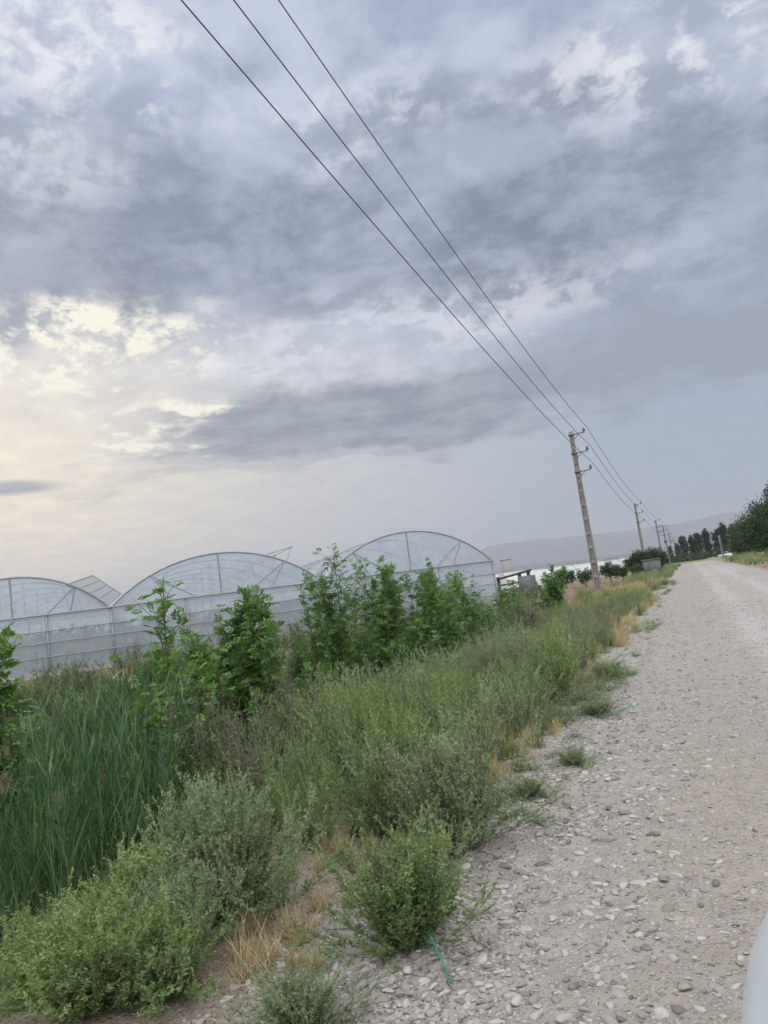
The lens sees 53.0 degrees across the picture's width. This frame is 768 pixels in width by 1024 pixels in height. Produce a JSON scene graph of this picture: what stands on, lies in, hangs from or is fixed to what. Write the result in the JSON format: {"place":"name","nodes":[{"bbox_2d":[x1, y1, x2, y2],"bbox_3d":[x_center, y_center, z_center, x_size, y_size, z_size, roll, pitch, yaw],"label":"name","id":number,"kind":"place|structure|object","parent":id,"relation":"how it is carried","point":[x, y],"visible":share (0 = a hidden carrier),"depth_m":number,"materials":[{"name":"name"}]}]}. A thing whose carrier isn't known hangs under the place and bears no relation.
{"place":"outdoors","nodes":[
{"label":"outdoors","id":0,"kind":"place"},
{"bbox_2d":[0,551,767,1023],"bbox_3d":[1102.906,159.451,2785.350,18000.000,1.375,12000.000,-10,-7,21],"label":"ground","id":1,"kind":"structure","parent":0,"point":[176,1015],"depth_m":4.13,"materials":[{"name":"grey soil"}]},
{"bbox_2d":[0,621,77,927],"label":"sapling","id":2,"kind":"object","parent":1,"relation":"on","point":[6,689],"visible":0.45,"depth_m":6.97,"materials":[{"name":"green plant"}]},
{"bbox_2d":[0,890,120,1014],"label":"weed bush","id":3,"kind":"object","parent":1,"relation":"on","point":[6,963],"visible":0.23,"depth_m":3.83,"materials":[{"name":"green plant"}]},
{"bbox_2d":[0,867,245,1023],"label":"weed bush","id":4,"kind":"object","parent":1,"relation":"on","point":[79,990],"visible":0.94,"depth_m":3.21,"materials":[{"name":"green plant"}]},
{"bbox_2d":[70,810,213,924],"bbox_3d":[-1.279,2.027,4.348,0.791,0.609,0.935,-7,-6,-5],"label":"weed bush","id":5,"kind":"object","parent":1,"relation":"on","point":[126,873],"visible":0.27,"depth_m":4.14,"materials":[{"name":"green plant"}]},
{"bbox_2d":[108,575,216,854],"bbox_3d":[-2.128,2.102,7.546,1.109,2.961,1.332,-10,-7,21],"label":"sapling","id":6,"kind":"object","parent":1,"relation":"on","point":[162,662],"visible":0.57,"depth_m":7.51,"materials":[{"name":"green plant"}]},
{"bbox_2d":[88,872,239,1023],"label":"weed bush","id":7,"kind":"object","parent":1,"relation":"on","point":[173,953],"visible":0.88,"depth_m":3.27,"materials":[{"name":"green plant"}]},
{"bbox_2d":[50,851,284,981],"bbox_3d":[-1.015,1.950,3.777,1.071,0.499,1.028,-6,-6,-13],"label":"weed bush","id":8,"kind":"object","parent":1,"relation":"on","point":[179,883],"visible":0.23,"depth_m":3.76,"materials":[{"name":"green plant"}]},
{"bbox_2d":[0,645,367,991],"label":"reed bed","id":9,"kind":"object","parent":1,"relation":"on","point":[83,823],"visible":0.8,"depth_m":5.67,"materials":[{"name":"green plant"}]},
{"bbox_2d":[78,760,356,928],"bbox_3d":[-0.928,1.808,4.236,1.574,0.918,1.512,-4,-7,-28],"label":"weed bush","id":10,"kind":"object","parent":1,"relation":"on","point":[239,849],"visible":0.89,"depth_m":4.13,"materials":[{"name":"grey plant"}]},
{"bbox_2d":[187,671,266,771],"bbox_3d":[-1.837,2.865,9.282,1.273,1.964,0.932,-10,-7,21],"label":"sapling","id":11,"kind":"object","parent":1,"relation":"on","point":[253,704],"visible":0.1,"depth_m":9.20,"materials":[{"name":"green plant"}]},
{"bbox_2d":[192,714,282,783],"bbox_3d":[-1.312,2.392,6.901,0.910,1.150,0.578,-8,-6,4],"label":"dry weed","id":12,"kind":"object","parent":1,"relation":"on","point":[226,761],"visible":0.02,"depth_m":6.92,"materials":[{"name":"brown plant"}]},
{"bbox_2d":[129,584,366,756],"bbox_3d":[-2.014,2.576,11.030,2.654,3.077,3.024,-11,-7,32],"label":"sapling","id":13,"kind":"object","parent":1,"relation":"on","point":[249,661],"visible":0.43,"depth_m":10.79,"materials":[{"name":"green plant"}]},
{"bbox_2d":[0,530,498,682],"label":"greenhouse","id":14,"kind":"object","parent":1,"relation":"on","point":[54,618],"visible":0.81,"depth_m":32.96,"materials":[{"name":"plastic"}]},
{"bbox_2d":[226,913,336,988],"bbox_3d":[-0.459,2.083,3.486,0.629,0.566,0.461,-4,-7,-33],"label":"straw tuft","id":15,"kind":"object","parent":1,"relation":"on","point":[270,968],"visible":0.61,"depth_m":3.44,"materials":[{"name":"yellow plant"}]},
{"bbox_2d":[0,580,595,895],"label":"ditch growth","id":16,"kind":"object","parent":1,"relation":"on","point":[45,684],"visible":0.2,"depth_m":11.98,"materials":[{"name":"green plant"}]},
{"bbox_2d":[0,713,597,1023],"bbox_3d":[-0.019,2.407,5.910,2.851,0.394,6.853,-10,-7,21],"label":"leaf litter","id":17,"kind":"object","parent":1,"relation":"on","point":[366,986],"visible":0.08,"depth_m":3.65,"materials":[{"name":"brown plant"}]},
{"bbox_2d":[208,941,394,1023],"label":"weed bush","id":18,"kind":"object","parent":1,"relation":"on","point":[298,1003],"visible":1,"depth_m":2.95,"materials":[{"name":"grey plant"}]},
{"bbox_2d":[288,661,336,713],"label":"sapling","id":19,"kind":"object","parent":1,"relation":"on","point":[302,681],"visible":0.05,"depth_m":11.88,"materials":[{"name":"green plant"}]},
{"bbox_2d":[285,543,391,694],"bbox_3d":[-0.823,2.437,14.031,1.926,3.639,1.864,-6,-6,-17],"label":"sapling","id":20,"kind":"object","parent":1,"relation":"on","point":[337,639],"visible":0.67,"depth_m":13.76,"materials":[{"name":"green plant"}]},
{"bbox_2d":[4,547,767,956],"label":"verge weeds","id":21,"kind":"object","parent":1,"relation":"on","point":[512,693],"visible":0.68,"depth_m":7.29,"materials":[{"name":"green plant"}]},
{"bbox_2d":[279,796,498,974],"bbox_3d":[-0.011,1.717,3.529,0.955,0.623,0.808,-6,-6,-11],"label":"weed bush","id":22,"kind":"object","parent":1,"relation":"on","point":[401,908],"visible":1,"depth_m":3.46,"materials":[{"name":"green plant"}]},
{"bbox_2d":[389,974,395,982],"bbox_3d":[0.037,1.967,3.235,0.034,0.019,0.063,-31,6,0],"label":"cobble","id":23,"kind":"object","parent":1,"relation":"on","point":[392,977],"visible":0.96,"depth_m":3.23,"materials":[{"name":"white stone"}]},
{"bbox_2d":[373,634,427,687],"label":"sapling","id":24,"kind":"object","parent":1,"relation":"on","point":[385,655],"visible":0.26,"depth_m":13.92,"materials":[{"name":"green plant"}]},
{"bbox_2d":[348,555,469,678],"bbox_3d":[0.334,2.490,15.088,2.735,3.405,1.686,-5,-7,-26],"label":"sapling","id":25,"kind":"object","parent":1,"relation":"on","point":[388,625],"visible":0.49,"depth_m":15.00,"materials":[{"name":"green plant"}]},
{"bbox_2d":[297,696,524,835],"bbox_3d":[0.119,1.770,5.400,1.436,0.916,1.496,-7,-6,-4],"label":"weed bush","id":26,"kind":"object","parent":1,"relation":"on","point":[381,780],"visible":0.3,"depth_m":5.27,"materials":[{"name":"green plant"}]},
{"bbox_2d":[60,553,767,991],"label":"verge grass","id":27,"kind":"structure","parent":1,"relation":"on","point":[506,757],"depth_m":6.83,"materials":[{"name":"plant"}]},
{"bbox_2d":[409,953,423,960],"bbox_3d":[0.143,1.973,3.417,0.058,0.041,0.075,-10,-7,26],"label":"cobble","id":28,"kind":"object","parent":1,"relation":"on","point":[414,956],"visible":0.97,"depth_m":3.40,"materials":[{"name":"grey stone"}]},
{"bbox_2d":[389,557,471,672],"bbox_3d":[0.643,2.473,15.242,1.954,3.135,3.422,-10,-7,21],"label":"sapling","id":29,"kind":"object","parent":1,"relation":"on","point":[417,622],"visible":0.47,"depth_m":15.62,"materials":[{"name":"green plant"}]},
{"bbox_2d":[411,562,466,660],"bbox_3d":[1.228,2.624,17.574,1.499,2.973,1.500,-2,-8,-42],"label":"sapling","id":30,"kind":"object","parent":1,"relation":"on","point":[456,609],"visible":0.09,"depth_m":17.61,"materials":[{"name":"green plant"}]},
{"bbox_2d":[426,925,451,983],"bbox_3d":[0.222,1.872,3.364,0.030,0.159,0.464,-6,-6,-10],"label":"twine","id":31,"kind":"object","parent":1,"relation":"on","point":[442,965],"visible":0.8,"depth_m":3.27,"materials":[{"name":"teal plastic"}]},
{"bbox_2d":[458,936,467,942],"bbox_3d":[0.358,1.963,3.525,0.056,0.025,0.038,-6,6,2],"label":"cobble","id":32,"kind":"object","parent":1,"relation":"on","point":[464,940],"visible":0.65,"depth_m":3.52,"materials":[{"name":"grey stone"}]},
{"bbox_2d":[462,863,470,869],"bbox_3d":[0.467,2.043,4.407,0.062,0.027,0.083,-16,12,23],"label":"cobble","id":33,"kind":"object","parent":1,"relation":"on","point":[466,865],"visible":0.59,"depth_m":4.41,"materials":[{"name":"grey stone"}]},
{"bbox_2d":[355,681,596,867],"bbox_3d":[0.319,1.645,4.994,1.503,1.037,1.693,-13,-8,42],"label":"weed bush","id":34,"kind":"object","parent":1,"relation":"on","point":[458,808],"visible":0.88,"depth_m":4.64,"materials":[{"name":"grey plant"}]},
{"bbox_2d":[445,574,521,656],"bbox_3d":[2.368,2.808,19.688,1.534,2.474,2.796,-12,-8,37],"label":"sapling","id":35,"kind":"object","parent":1,"relation":"on","point":[466,601],"visible":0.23,"depth_m":19.67,"materials":[{"name":"green plant"}]},
{"bbox_2d":[453,596,514,659],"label":"sapling","id":36,"kind":"object","parent":1,"relation":"on","point":[487,613],"visible":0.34,"depth_m":17.74,"materials":[{"name":"green plant"}]},
{"bbox_2d":[491,579,522,621],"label":"sapling","id":37,"kind":"object","parent":1,"relation":"on","point":[501,594],"visible":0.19,"depth_m":22.67,"materials":[{"name":"green plant"}]},
{"bbox_2d":[495,570,524,588],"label":"polytunnel","id":38,"kind":"structure","parent":1,"relation":"on","point":[497,575],"depth_m":159.87,"materials":[{"name":"white plastic"}]},
{"bbox_2d":[496,569,538,606],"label":"gate frame","id":39,"kind":"object","parent":1,"relation":"on","point":[528,580],"visible":0.53,"depth_m":41.84,"materials":[{"name":"grey metal"}]},
{"bbox_2d":[490,772,570,802],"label":"weed bush","id":40,"kind":"object","parent":1,"relation":"on","point":[533,787],"visible":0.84,"depth_m":5.62,"materials":[{"name":"green plant"}]},
{"bbox_2d":[524,564,571,612],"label":"sapling","id":41,"kind":"object","parent":1,"relation":"on","point":[553,590],"visible":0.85,"depth_m":29.75,"materials":[{"name":"green plant"}]},
{"bbox_2d":[499,557,630,589],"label":"polytunnel","id":42,"kind":"structure","parent":1,"relation":"on","point":[538,573],"depth_m":128.52,"materials":[{"name":"white plastic"}]},
{"bbox_2d":[555,566,576,588],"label":"tree","id":43,"kind":"object","parent":1,"relation":"on","point":[570,577],"visible":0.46,"depth_m":68.38,"materials":[{"name":"green plant"}]},
{"bbox_2d":[544,744,614,767],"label":"weed bush","id":44,"kind":"object","parent":1,"relation":"on","point":[572,758],"visible":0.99,"depth_m":6.49,"materials":[{"name":"green plant"}]},
{"bbox_2d":[576,567,592,586],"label":"tree","id":45,"kind":"object","parent":1,"relation":"on","point":[584,575],"visible":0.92,"depth_m":67.84,"materials":[{"name":"green plant"}]},
{"bbox_2d":[568,428,601,592],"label":"power pole","id":46,"kind":"object","parent":1,"relation":"on","point":[592,554],"visible":0.97,"depth_m":47.12,"materials":[{"name":"concrete"}]},
{"bbox_2d":[551,693,624,717],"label":"weed bush","id":47,"kind":"object","parent":1,"relation":"on","point":[595,708],"visible":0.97,"depth_m":8.48,"materials":[{"name":"green plant"}]},
{"bbox_2d":[573,658,637,680],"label":"weed bush","id":48,"kind":"object","parent":1,"relation":"on","point":[604,668],"visible":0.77,"depth_m":11.01,"materials":[{"name":"green plant"}]},
{"bbox_2d":[598,559,621,582],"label":"tree","id":49,"kind":"object","parent":1,"relation":"on","point":[607,570],"visible":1,"depth_m":75.58,"materials":[{"name":"green plant"}]},
{"bbox_2d":[601,557,626,560],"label":"polytunnel","id":50,"kind":"structure","parent":1,"relation":"on","point":[613,558],"depth_m":134.84,"materials":[{"name":"white plastic"}]},
{"bbox_2d":[617,563,629,579],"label":"tree","id":51,"kind":"object","parent":1,"relation":"on","point":[624,571],"visible":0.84,"depth_m":76.08,"materials":[{"name":"green plant"}]},
{"bbox_2d":[628,562,644,576],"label":"tree","id":52,"kind":"object","parent":1,"relation":"on","point":[638,567],"visible":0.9,"depth_m":83.42,"materials":[{"name":"green plant"}]},
{"bbox_2d":[622,549,653,572],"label":"round tree","id":53,"kind":"object","parent":1,"relation":"on","point":[635,557],"visible":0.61,"depth_m":97.21,"materials":[{"name":"green plant"}]},
{"bbox_2d":[634,502,644,551],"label":"power pole","id":54,"kind":"object","parent":1,"relation":"on","point":[639,532],"visible":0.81,"depth_m":102.61,"materials":[{"name":"concrete"}]},
{"bbox_2d":[641,558,661,572],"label":"block hut","id":55,"kind":"object","parent":1,"relation":"on","point":[652,563],"visible":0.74,"depth_m":90.68,"materials":[{"name":"grey concrete"}]},
{"bbox_2d":[648,562,654,570],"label":"door","id":56,"kind":"structure","parent":55,"relation":"in","point":[651,564],"depth_m":90.63,"materials":[{"name":"grey metal"}]},
{"bbox_2d":[642,546,670,567],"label":"round tree","id":57,"kind":"object","parent":1,"relation":"on","point":[655,553],"visible":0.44,"depth_m":99.95,"materials":[{"name":"green plant"}]},
{"bbox_2d":[655,520,664,563],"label":"power pole","id":58,"kind":"object","parent":1,"relation":"on","point":[658,535],"visible":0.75,"depth_m":155.38,"materials":[{"name":"concrete"}]},
{"bbox_2d":[659,525,670,564],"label":"power pole","id":59,"kind":"object","parent":1,"relation":"on","point":[665,541],"visible":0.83,"depth_m":185.66,"materials":[{"name":"concrete"}]},
{"bbox_2d":[181,0,672,540],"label":"power wire","id":60,"kind":"object","parent":59,"relation":"attached to","point":[365,214],"visible":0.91,"depth_m":12.28,"materials":[{"name":"black metal"}]},
{"bbox_2d":[233,0,672,537],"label":"power wire","id":61,"kind":"object","parent":59,"relation":"attached to","point":[393,207],"visible":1,"depth_m":14.13,"materials":[{"name":"black metal"}]},
{"bbox_2d":[278,0,674,537],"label":"power wire","id":62,"kind":"object","parent":59,"relation":"attached to","point":[427,213],"visible":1,"depth_m":16.45,"materials":[{"name":"black metal"}]},
{"bbox_2d":[674,543,680,555],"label":"poplar tree","id":63,"kind":"object","parent":1,"relation":"on","point":[676,546],"visible":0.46,"depth_m":244.24,"materials":[{"name":"green plant"}]},
{"bbox_2d":[677,535,689,556],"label":"poplar tree","id":64,"kind":"object","parent":1,"relation":"on","point":[683,545],"visible":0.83,"depth_m":239.86,"materials":[{"name":"green plant"}]},
{"bbox_2d":[687,535,696,554],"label":"poplar tree","id":65,"kind":"object","parent":1,"relation":"on","point":[691,541],"visible":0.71,"depth_m":242.76,"materials":[{"name":"green plant"}]},
{"bbox_2d":[692,532,704,557],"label":"poplar tree","id":66,"kind":"object","parent":1,"relation":"on","point":[697,538],"visible":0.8,"depth_m":238.16,"materials":[{"name":"green plant"}]},
{"bbox_2d":[649,540,762,564],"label":"hedge","id":67,"kind":"object","parent":1,"relation":"on","point":[690,557],"visible":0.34,"depth_m":216.16,"materials":[{"name":"green plant"}]},
{"bbox_2d":[701,528,713,554],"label":"poplar tree","id":68,"kind":"object","parent":1,"relation":"on","point":[706,539],"visible":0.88,"depth_m":241.07,"materials":[{"name":"green plant"}]},
{"bbox_2d":[710,528,722,553],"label":"poplar tree","id":69,"kind":"object","parent":1,"relation":"on","point":[714,538],"visible":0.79,"depth_m":236.22,"materials":[{"name":"green plant"}]},
{"bbox_2d":[718,535,723,558],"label":"power pole","id":70,"kind":"object","parent":1,"relation":"on","point":[721,546],"visible":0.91,"depth_m":128.11,"materials":[{"name":"concrete"}]},
{"bbox_2d":[717,522,729,550],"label":"poplar tree","id":71,"kind":"object","parent":1,"relation":"on","point":[722,530],"visible":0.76,"depth_m":237.29,"materials":[{"name":"green plant"}]},
{"bbox_2d":[718,551,732,556],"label":"parked car","id":72,"kind":"object","parent":1,"relation":"on","point":[727,553],"visible":0.79,"depth_m":201.76,"materials":[{"name":"white paint"}]},
{"bbox_2d":[727,523,733,542],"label":"poplar tree","id":73,"kind":"object","parent":1,"relation":"on","point":[729,531],"visible":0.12,"depth_m":239.01,"materials":[{"name":"green plant"}]},
{"bbox_2d":[725,519,751,553],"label":"broadleaf tree","id":74,"kind":"object","parent":1,"relation":"on","point":[734,544],"visible":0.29,"depth_m":135.95,"materials":[{"name":"green plant"}]},
{"bbox_2d":[730,496,767,553],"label":"broadleaf tree","id":75,"kind":"object","parent":1,"relation":"on","point":[753,534],"visible":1,"depth_m":105.80,"materials":[{"name":"green plant"}]},
{"bbox_2d":[742,499,766,552],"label":"broadleaf tree","id":76,"kind":"object","parent":1,"relation":"on","point":[756,523],"visible":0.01,"depth_m":126.61,"materials":[{"name":"green plant"}]},
{"bbox_2d":[760,480,767,514],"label":"broadleaf tree","id":77,"kind":"object","parent":1,"relation":"on","point":[765,492],"visible":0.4,"depth_m":110.74,"materials":[{"name":"green plant"}]},
{"bbox_2d":[0,0,767,605],"label":"sky","id":78,"kind":"structure","parent":0,"point":[207,345],"materials":[{"name":"grey"}]},
{"bbox_2d":[500,559,512,572],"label":"concrete tower","id":79,"kind":"structure","parent":0,"point":[506,565],"depth_m":198.59,"materials":[{"name":"concrete"}]},
{"bbox_2d":[495,546,729,573],"bbox_3d":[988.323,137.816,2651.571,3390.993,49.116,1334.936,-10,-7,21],"label":"foothills","id":80,"kind":"structure","parent":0,"point":[564,563],"depth_m":2784.79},
{"bbox_2d":[461,562,767,1023],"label":"road","id":81,"kind":"structure","parent":0,"point":[716,1007],"depth_m":4.40,"materials":[{"name":"grey gravel"}]},
{"bbox_2d":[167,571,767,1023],"bbox_3d":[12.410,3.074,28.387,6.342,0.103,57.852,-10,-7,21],"label":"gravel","id":82,"kind":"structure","parent":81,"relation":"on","point":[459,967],"depth_m":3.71,"materials":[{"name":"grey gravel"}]},
{"bbox_2d":[488,937,498,944],"bbox_3d":[0.502,1.960,3.505,0.058,0.035,0.041,-5,-7,-24],"label":"cobble","id":83,"kind":"object","parent":81,"relation":"on","point":[491,939],"visible":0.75,"depth_m":3.50,"materials":[{"name":"grey stone"}]},
{"bbox_2d":[499,919,514,924],"bbox_3d":[0.594,1.963,3.674,0.083,0.025,0.045,-3,-1,-7],"label":"cobble","id":84,"kind":"object","parent":81,"relation":"on","point":[506,921],"visible":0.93,"depth_m":3.67,"materials":[{"name":"grey stone"}]},
{"bbox_2d":[505,896,515,900],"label":"cobble","id":85,"kind":"object","parent":81,"relation":"on","point":[512,898],"visible":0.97,"depth_m":3.94,"materials":[{"name":"grey stone"}]},
{"bbox_2d":[562,949,568,954],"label":"cobble","id":86,"kind":"object","parent":81,"relation":"on","point":[565,951],"visible":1,"depth_m":3.28,"materials":[{"name":"white stone"}]},
{"bbox_2d":[600,1014,618,1023],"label":"cobble","id":87,"kind":"object","parent":81,"relation":"on","point":[606,1019],"visible":1,"depth_m":2.73,"materials":[{"name":"grey stone"}]},
{"bbox_2d":[594,705,638,715],"bbox_3d":[2.549,2.189,8.469,0.588,0.025,0.048,-5,-7,-20],"label":"twine","id":88,"kind":"object","parent":81,"relation":"on","point":[616,710],"visible":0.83,"depth_m":8.50,"materials":[{"name":"green plastic"}]},
{"bbox_2d":[627,925,637,933],"bbox_3d":[1.096,1.846,3.395,0.060,0.028,0.041,-5,-11,-44],"label":"cobble","id":89,"kind":"object","parent":81,"relation":"on","point":[632,929],"visible":1,"depth_m":3.38,"materials":[{"name":"grey stone"}]},
{"bbox_2d":[640,943,650,950],"bbox_3d":[1.102,1.828,3.220,0.041,0.018,0.055,-9,7,-25],"label":"cobble","id":90,"kind":"object","parent":81,"relation":"on","point":[643,946],"visible":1,"depth_m":3.23,"materials":[{"name":"grey stone"}]},
{"bbox_2d":[741,912,767,1023],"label":"parked car","id":91,"kind":"object","parent":81,"relation":"on","point":[755,1004],"visible":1,"depth_m":1.61,"materials":[{"name":"silver metal"}]},
{"bbox_2d":[481,511,750,570],"bbox_3d":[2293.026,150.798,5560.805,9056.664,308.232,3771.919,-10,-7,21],"label":"mountains","id":92,"kind":"structure","parent":0,"point":[537,552],"depth_m":5654.35,"materials":[{"name":"grey stone"}]}
]}

